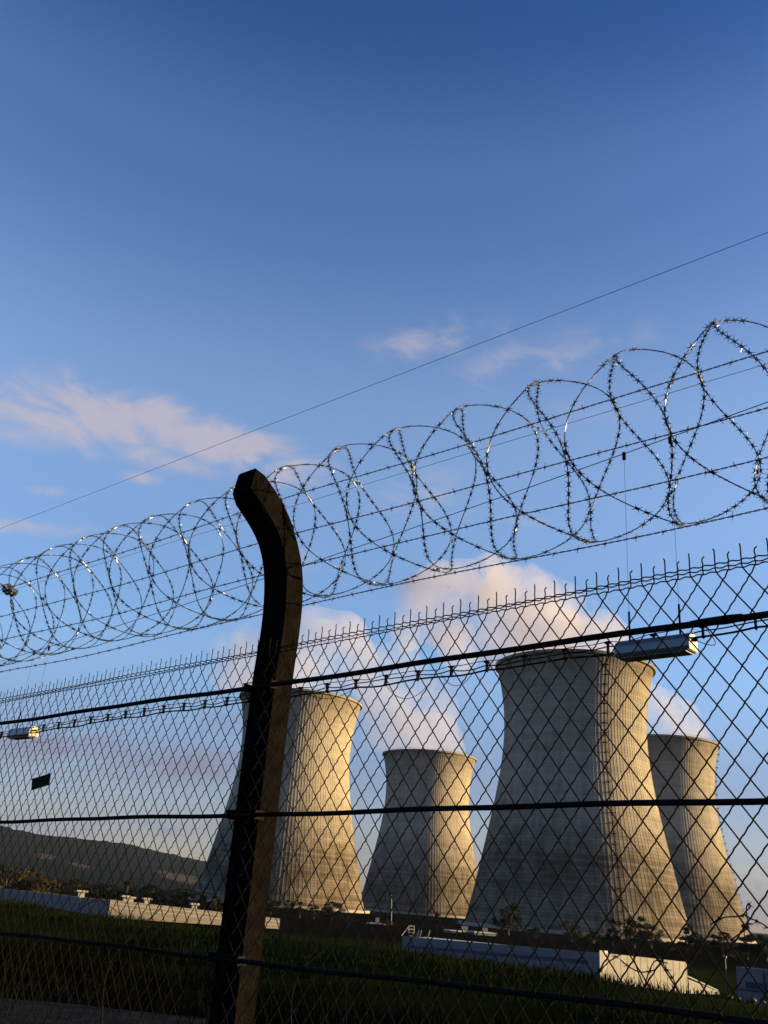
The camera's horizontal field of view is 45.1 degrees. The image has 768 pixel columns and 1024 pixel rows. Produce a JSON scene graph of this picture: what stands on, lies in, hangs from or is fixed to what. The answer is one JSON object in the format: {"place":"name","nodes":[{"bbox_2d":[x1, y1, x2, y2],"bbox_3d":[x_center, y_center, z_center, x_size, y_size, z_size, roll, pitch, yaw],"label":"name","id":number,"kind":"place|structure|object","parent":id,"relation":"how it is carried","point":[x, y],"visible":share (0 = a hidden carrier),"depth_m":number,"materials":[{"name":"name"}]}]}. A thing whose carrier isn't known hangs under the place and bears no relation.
{"place":"outdoors","nodes":[
{"label":"outdoors","id":0,"kind":"place"},
{"bbox_2d":[0,998,207,1023],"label":"path","id":1,"kind":"structure","parent":0,"point":[147,1017],"depth_m":12.10,"materials":[{"name":"grey concrete"}]},
{"bbox_2d":[0,825,361,893],"bbox_3d":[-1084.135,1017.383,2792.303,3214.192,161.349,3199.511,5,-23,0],"label":"hills","id":2,"kind":"structure","parent":0,"point":[177,865],"depth_m":2355.78,"materials":[{"name":"green plant"}]},
{"bbox_2d":[0,620,757,736],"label":"cable hangers","id":3,"kind":"object","parent":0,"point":[523,657],"visible":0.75,"depth_m":13.96},
{"bbox_2d":[6,623,731,731],"bbox_3d":[-0.536,2.647,14.411,27.991,0.374,0.011,-15,-30,39],"label":"cable","id":4,"kind":"object","parent":3,"relation":"attached to","point":[389,674],"visible":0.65,"depth_m":13.63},
{"bbox_2d":[1,625,765,737],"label":"cable","id":5,"kind":"object","parent":3,"relation":"hanging from","point":[732,632],"visible":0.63,"depth_m":13.40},
{"bbox_2d":[0,619,767,742],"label":"cable","id":6,"kind":"object","parent":3,"relation":"hanging from","point":[404,677],"visible":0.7,"depth_m":13.51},
{"bbox_2d":[0,879,767,1023],"bbox_3d":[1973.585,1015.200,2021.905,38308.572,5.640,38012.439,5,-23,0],"label":"ground","id":7,"kind":"structure","parent":0,"point":[702,966],"depth_m":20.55,"materials":[{"name":"green plant"}]},
{"bbox_2d":[0,864,9,885],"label":"leafy tree","id":8,"kind":"object","parent":7,"relation":"on","point":[3,868],"visible":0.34,"depth_m":227.20,"materials":[{"name":"green plant"}]},
{"bbox_2d":[0,868,27,889],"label":"leafy tree","id":9,"kind":"object","parent":7,"relation":"on","point":[20,879],"visible":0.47,"depth_m":224.69,"materials":[{"name":"green plant"}]},
{"bbox_2d":[1,961,37,1020],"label":"dry weed","id":10,"kind":"object","parent":7,"relation":"on","point":[13,989],"visible":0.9,"depth_m":4.23,"materials":[{"name":"brown plant"}]},
{"bbox_2d":[10,869,28,890],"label":"conifer tree","id":11,"kind":"object","parent":7,"relation":"on","point":[18,883],"visible":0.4,"depth_m":227.07,"materials":[{"name":"green plant"}]},
{"bbox_2d":[11,867,44,891],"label":"leafy tree","id":12,"kind":"object","parent":7,"relation":"on","point":[28,871],"visible":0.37,"depth_m":228.10,"materials":[{"name":"green plant"}]},
{"bbox_2d":[26,874,60,893],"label":"leafy tree","id":13,"kind":"object","parent":7,"relation":"on","point":[45,884],"visible":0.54,"depth_m":226.15,"materials":[{"name":"green plant"}]},
{"bbox_2d":[0,888,109,916],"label":"shaded shed","id":14,"kind":"structure","parent":7,"relation":"on","point":[47,896],"depth_m":192.49,"materials":[{"name":"white metal"}]},
{"bbox_2d":[43,878,73,894],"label":"leafy tree","id":15,"kind":"object","parent":7,"relation":"on","point":[61,888],"visible":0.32,"depth_m":232.28,"materials":[{"name":"green plant"}]},
{"bbox_2d":[57,880,76,895],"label":"conifer tree","id":16,"kind":"object","parent":7,"relation":"on","point":[71,888],"visible":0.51,"depth_m":233.75,"materials":[{"name":"green plant"}]},
{"bbox_2d":[12,897,131,1023],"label":"bramble","id":17,"kind":"object","parent":7,"relation":"on","point":[39,939],"visible":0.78,"depth_m":4.11,"materials":[{"name":"brown plant"}]},
{"bbox_2d":[72,878,92,897],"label":"leafy tree","id":18,"kind":"object","parent":7,"relation":"on","point":[76,880],"visible":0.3,"depth_m":238.32,"materials":[{"name":"green plant"}]},
{"bbox_2d":[84,883,109,898],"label":"leafy tree","id":19,"kind":"object","parent":7,"relation":"on","point":[98,887],"visible":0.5,"depth_m":238.86,"materials":[{"name":"green plant"}]},
{"bbox_2d":[96,884,124,900],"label":"leafy tree","id":20,"kind":"object","parent":7,"relation":"on","point":[113,893],"visible":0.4,"depth_m":240.06,"materials":[{"name":"green plant"}]},
{"bbox_2d":[119,881,133,901],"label":"conifer tree","id":21,"kind":"object","parent":7,"relation":"on","point":[127,885],"visible":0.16,"depth_m":246.42,"materials":[{"name":"green plant"}]},
{"bbox_2d":[127,888,155,904],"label":"leafy tree","id":22,"kind":"object","parent":7,"relation":"on","point":[138,895],"visible":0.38,"depth_m":241.82,"materials":[{"name":"green plant"}]},
{"bbox_2d":[139,884,173,904],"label":"leafy tree","id":23,"kind":"object","parent":7,"relation":"on","point":[150,887],"visible":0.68,"depth_m":241.99,"materials":[{"name":"green plant"}]},
{"bbox_2d":[102,889,213,1022],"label":"bramble","id":24,"kind":"object","parent":7,"relation":"on","point":[127,940],"visible":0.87,"depth_m":3.67,"materials":[{"name":"brown plant"}]},
{"bbox_2d":[159,889,183,906],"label":"leafy tree","id":25,"kind":"object","parent":7,"relation":"on","point":[172,895],"visible":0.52,"depth_m":242.86,"materials":[{"name":"green plant"}]},
{"bbox_2d":[175,889,192,907],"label":"conifer tree","id":26,"kind":"object","parent":7,"relation":"on","point":[184,894],"visible":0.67,"depth_m":243.89,"materials":[{"name":"green plant"}]},
{"bbox_2d":[108,895,279,928],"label":"long shed","id":27,"kind":"structure","parent":7,"relation":"on","point":[205,919],"depth_m":186.41,"materials":[{"name":"white metal"}]},
{"bbox_2d":[185,892,209,909],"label":"leafy tree","id":28,"kind":"object","parent":7,"relation":"on","point":[202,903],"visible":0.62,"depth_m":243.69,"materials":[{"name":"green plant"}]},
{"bbox_2d":[198,896,223,911],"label":"leafy tree","id":29,"kind":"object","parent":7,"relation":"on","point":[214,904],"visible":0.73,"depth_m":244.47,"materials":[{"name":"green plant"}]},
{"bbox_2d":[266,897,285,915],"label":"leafy tree","id":30,"kind":"object","parent":7,"relation":"on","point":[273,902],"visible":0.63,"depth_m":300.74,"materials":[{"name":"green plant"}]},
{"bbox_2d":[187,686,369,913],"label":"cooling tower","id":31,"kind":"structure","parent":7,"relation":"on","point":[345,886],"depth_m":564.29,"materials":[{"name":"concrete"}]},
{"bbox_2d":[274,900,296,916],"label":"leafy tree","id":32,"kind":"object","parent":7,"relation":"on","point":[290,906],"visible":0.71,"depth_m":305.84,"materials":[{"name":"green plant"}]},
{"bbox_2d":[291,902,306,917],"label":"conifer tree","id":33,"kind":"object","parent":7,"relation":"on","point":[296,913],"visible":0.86,"depth_m":301.73,"materials":[{"name":"green plant"}]},
{"bbox_2d":[306,904,322,918],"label":"leafy tree","id":34,"kind":"object","parent":7,"relation":"on","point":[313,914],"visible":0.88,"depth_m":305.50,"materials":[{"name":"green plant"}]},
{"bbox_2d":[321,901,345,921],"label":"leafy tree","id":35,"kind":"object","parent":7,"relation":"on","point":[327,909],"visible":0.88,"depth_m":292.95,"materials":[{"name":"green plant"}]},
{"bbox_2d":[345,959,348,1023],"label":"dry weed","id":36,"kind":"object","parent":7,"relation":"on","point":[346,993],"visible":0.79,"depth_m":3.24,"materials":[{"name":"brown plant"}]},
{"bbox_2d":[339,916,359,922],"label":"bush","id":37,"kind":"object","parent":7,"relation":"on","point":[344,918],"visible":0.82,"depth_m":296.61,"materials":[{"name":"green plant"}]},
{"bbox_2d":[366,918,385,924],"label":"site cabin","id":38,"kind":"object","parent":7,"relation":"on","point":[377,921],"visible":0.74,"depth_m":302.51,"materials":[{"name":"white metal"}]},
{"bbox_2d":[0,468,767,1023],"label":"perimeter fence","id":39,"kind":"object","parent":7,"relation":"on","point":[238,956],"visible":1,"depth_m":3.15,"materials":[{"name":"metal"}]},
{"bbox_2d":[31,773,52,789],"bbox_3d":[-1.590,1.253,4.299,0.162,0.078,0.021,-15,-30,39],"label":"plate","id":40,"kind":"object","parent":39,"relation":"attached to","point":[40,781],"visible":1,"depth_m":4.29,"materials":[{"name":"metal"}]},
{"bbox_2d":[0,317,767,666],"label":"razor wire coil","id":41,"kind":"object","parent":39,"relation":"attached to","point":[488,473],"visible":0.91,"depth_m":3.92,"materials":[{"name":"metal"}]},
{"bbox_2d":[0,505,767,672],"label":"barbed wire","id":42,"kind":"object","parent":39,"relation":"attached to","point":[455,572],"visible":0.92,"depth_m":3.22,"materials":[{"name":"metal"}]},
{"bbox_2d":[0,456,767,641],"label":"barbed wire","id":43,"kind":"object","parent":39,"relation":"attached to","point":[561,505],"visible":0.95,"depth_m":3.31,"materials":[{"name":"metal"}]},
{"bbox_2d":[0,407,767,616],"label":"barbed wire","id":44,"kind":"object","parent":39,"relation":"attached to","point":[519,473],"visible":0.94,"depth_m":3.30,"materials":[{"name":"metal"}]},
{"bbox_2d":[1,349,767,589],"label":"barbed wire","id":45,"kind":"object","parent":39,"relation":"attached to","point":[480,440],"visible":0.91,"depth_m":3.26,"materials":[{"name":"metal"}]},
{"bbox_2d":[1,583,17,595],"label":"plastic scrap","id":46,"kind":"object","parent":45,"relation":"on","point":[9,589],"visible":1,"depth_m":5.22,"materials":[{"name":"grey plastic"}]},
{"bbox_2d":[1,363,767,593],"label":"barbed wire","id":47,"kind":"object","parent":39,"relation":"attached to","point":[447,459],"visible":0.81,"depth_m":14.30,"materials":[{"name":"grey metal"}]},
{"bbox_2d":[710,900,752,940],"bbox_3d":[0.817,0.960,2.177,0.106,0.092,0.028,-10,-27,31],"label":"stray barbed wire","id":48,"kind":"object","parent":39,"relation":"attached to","point":[743,914],"visible":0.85,"depth_m":2.17,"materials":[{"name":"grey metal"}]},
{"bbox_2d":[745,913,767,929],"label":"stray barbed wire","id":49,"kind":"object","parent":39,"relation":"attached to","point":[756,921],"visible":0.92,"depth_m":2.14,"materials":[{"name":"grey metal"}]},
{"bbox_2d":[386,892,392,924],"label":"lattice mast","id":50,"kind":"object","parent":7,"relation":"on","point":[391,893],"visible":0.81,"depth_m":316.90,"materials":[{"name":"metal"}]},
{"bbox_2d":[362,747,476,918],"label":"cooling tower","id":51,"kind":"structure","parent":7,"relation":"on","point":[434,856],"depth_m":753.03,"materials":[{"name":"concrete"}]},
{"bbox_2d":[431,912,445,929],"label":"conifer tree","id":52,"kind":"object","parent":7,"relation":"on","point":[436,923],"visible":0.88,"depth_m":273.41,"materials":[{"name":"green plant"}]},
{"bbox_2d":[443,926,470,933],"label":"site cabin","id":53,"kind":"object","parent":7,"relation":"on","point":[465,929],"visible":0.59,"depth_m":274.04,"materials":[{"name":"white metal"}]},
{"bbox_2d":[461,926,467,933],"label":"door","id":54,"kind":"structure","parent":53,"relation":"in","point":[465,928],"depth_m":274.16,"materials":[{"name":"grey metal"}]},
{"bbox_2d":[470,928,497,935],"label":"site cabin","id":55,"kind":"object","parent":7,"relation":"on","point":[486,932],"visible":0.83,"depth_m":273.17,"materials":[{"name":"white metal"}]},
{"bbox_2d":[482,928,487,935],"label":"door","id":56,"kind":"structure","parent":55,"relation":"in","point":[484,929],"depth_m":273.16,"materials":[{"name":"grey metal"}]},
{"bbox_2d":[490,903,523,934],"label":"leafy tree","id":57,"kind":"object","parent":7,"relation":"on","point":[506,915],"visible":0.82,"depth_m":298.48,"materials":[{"name":"green plant"}]},
{"bbox_2d":[525,927,544,937],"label":"bush","id":58,"kind":"object","parent":7,"relation":"on","point":[533,932],"visible":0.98,"depth_m":288.00,"materials":[{"name":"green plant"}]},
{"bbox_2d":[559,919,583,941],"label":"leafy tree","id":59,"kind":"object","parent":7,"relation":"on","point":[576,935],"visible":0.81,"depth_m":276.94,"materials":[{"name":"green plant"}]},
{"bbox_2d":[457,646,690,942],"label":"cooling tower","id":60,"kind":"structure","parent":7,"relation":"on","point":[672,921],"depth_m":430.23,"materials":[{"name":"concrete"}]},
{"bbox_2d":[576,961,599,1023],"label":"dry weed","id":61,"kind":"object","parent":7,"relation":"on","point":[580,988],"visible":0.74,"depth_m":2.66,"materials":[{"name":"brown plant"}]},
{"bbox_2d":[582,931,603,942],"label":"bush","id":62,"kind":"object","parent":7,"relation":"on","point":[590,936],"visible":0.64,"depth_m":279.93,"materials":[{"name":"green plant"}]},
{"bbox_2d":[604,919,625,945],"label":"conifer tree","id":63,"kind":"object","parent":7,"relation":"on","point":[610,938],"visible":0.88,"depth_m":269.71,"materials":[{"name":"green plant"}]},
{"bbox_2d":[596,948,650,1001],"bbox_3d":[0.598,1.152,2.314,0.141,0.116,0.030,-14,-29,38],"label":"stray barbed wire","id":64,"kind":"object","parent":7,"relation":"on","point":[615,956],"visible":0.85,"depth_m":2.33,"materials":[{"name":"black metal"}]},
{"bbox_2d":[614,916,653,947],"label":"leafy tree","id":65,"kind":"object","parent":7,"relation":"on","point":[636,938],"visible":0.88,"depth_m":264.64,"materials":[{"name":"green plant"}]},
{"bbox_2d":[620,955,663,991],"bbox_3d":[0.641,1.141,2.292,0.120,0.087,0.040,-16,-30,40],"label":"stray barbed wire","id":66,"kind":"object","parent":7,"relation":"on","point":[649,971],"visible":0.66,"depth_m":2.29,"materials":[{"name":"black metal"}]},
{"bbox_2d":[641,923,664,947],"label":"leafy tree","id":67,"kind":"object","parent":7,"relation":"on","point":[655,940],"visible":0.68,"depth_m":267.82,"materials":[{"name":"green plant"}]},
{"bbox_2d":[658,941,680,950],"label":"bush","id":68,"kind":"object","parent":7,"relation":"on","point":[668,943],"visible":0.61,"depth_m":261.67,"materials":[{"name":"green plant"}]},
{"bbox_2d":[662,961,678,1001],"bbox_3d":[0.688,1.131,2.233,0.045,0.088,0.029,5,-23,0],"label":"stray barbed wire","id":69,"kind":"object","parent":7,"relation":"on","point":[667,970],"visible":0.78,"depth_m":2.23,"materials":[{"name":"black metal"}]},
{"bbox_2d":[674,925,694,953],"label":"conifer tree","id":70,"kind":"object","parent":7,"relation":"on","point":[687,939],"visible":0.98,"depth_m":247.98,"materials":[{"name":"green plant"}]},
{"bbox_2d":[690,932,711,954],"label":"leafy tree","id":71,"kind":"object","parent":7,"relation":"on","point":[697,943],"visible":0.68,"depth_m":250.24,"materials":[{"name":"green plant"}]},
{"bbox_2d":[647,732,756,943],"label":"cooling tower","id":72,"kind":"structure","parent":7,"relation":"on","point":[698,879],"depth_m":616.17,"materials":[{"name":"concrete"}]},
{"bbox_2d":[687,976,717,994],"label":"lean to shelter","id":73,"kind":"object","parent":7,"relation":"on","point":[693,982],"visible":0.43,"depth_m":101.37,"materials":[{"name":"white metal"}]},
{"bbox_2d":[709,931,737,956],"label":"leafy tree","id":74,"kind":"object","parent":7,"relation":"on","point":[717,947],"visible":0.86,"depth_m":244.84,"materials":[{"name":"green plant"}]},
{"bbox_2d":[723,955,727,994],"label":"lamp post","id":75,"kind":"object","parent":7,"relation":"on","point":[726,975],"visible":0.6,"depth_m":81.53,"materials":[{"name":"metal"}]},
{"bbox_2d":[721,944,749,957],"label":"bush","id":76,"kind":"object","parent":7,"relation":"on","point":[732,953],"visible":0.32,"depth_m":247.34,"materials":[{"name":"green plant"}]},
{"bbox_2d":[736,924,759,959],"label":"conifer tree","id":77,"kind":"object","parent":7,"relation":"on","point":[747,949],"visible":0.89,"depth_m":237.98,"materials":[{"name":"green plant"}]},
{"bbox_2d":[753,934,767,961],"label":"leafy tree","id":78,"kind":"object","parent":7,"relation":"on","point":[760,938],"visible":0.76,"depth_m":236.84,"materials":[{"name":"green plant"}]},
{"bbox_2d":[0,232,767,528],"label":"overhead wire","id":79,"kind":"object","parent":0,"point":[428,363],"visible":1,"depth_m":15.48,"materials":[{"name":"black metal"}]},
{"bbox_2d":[0,0,767,933],"label":"sky","id":80,"kind":"structure","parent":0,"point":[221,221],"materials":[{"name":"blue"}]},
{"bbox_2d":[2,402,767,660],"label":"suspension wire","id":81,"kind":"object","parent":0,"point":[439,518],"visible":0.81,"depth_m":14.05,"materials":[{"name":"grey metal"}]},
{"bbox_2d":[7,646,49,739],"bbox_3d":[-7.919,4.073,20.960,1.288,2.076,0.264,-15,-30,39],"label":"hanging lamp","id":82,"kind":"object","parent":81,"relation":"hanging from","point":[27,730],"visible":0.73,"depth_m":20.54,"materials":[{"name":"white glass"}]},
{"bbox_2d":[614,436,715,661],"bbox_3d":[3.473,0.390,11.688,1.288,2.918,0.264,-15,-30,39],"label":"hanging lamp","id":83,"kind":"object","parent":81,"relation":"hanging from","point":[649,646],"visible":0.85,"depth_m":11.15,"materials":[{"name":"grey metal"}]},
{"bbox_2d":[401,925,687,992],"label":"white building","id":84,"kind":"structure","parent":0,"point":[570,958],"depth_m":100.65,"materials":[{"name":"metal"}]},
{"bbox_2d":[736,967,767,1005],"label":"grey building","id":85,"kind":"structure","parent":0,"point":[749,987],"depth_m":76.84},
{"bbox_2d":[745,982,766,989],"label":"window","id":86,"kind":"structure","parent":85,"relation":"in","point":[748,984],"depth_m":76.67,"materials":[{"name":"glass"}]}
]}

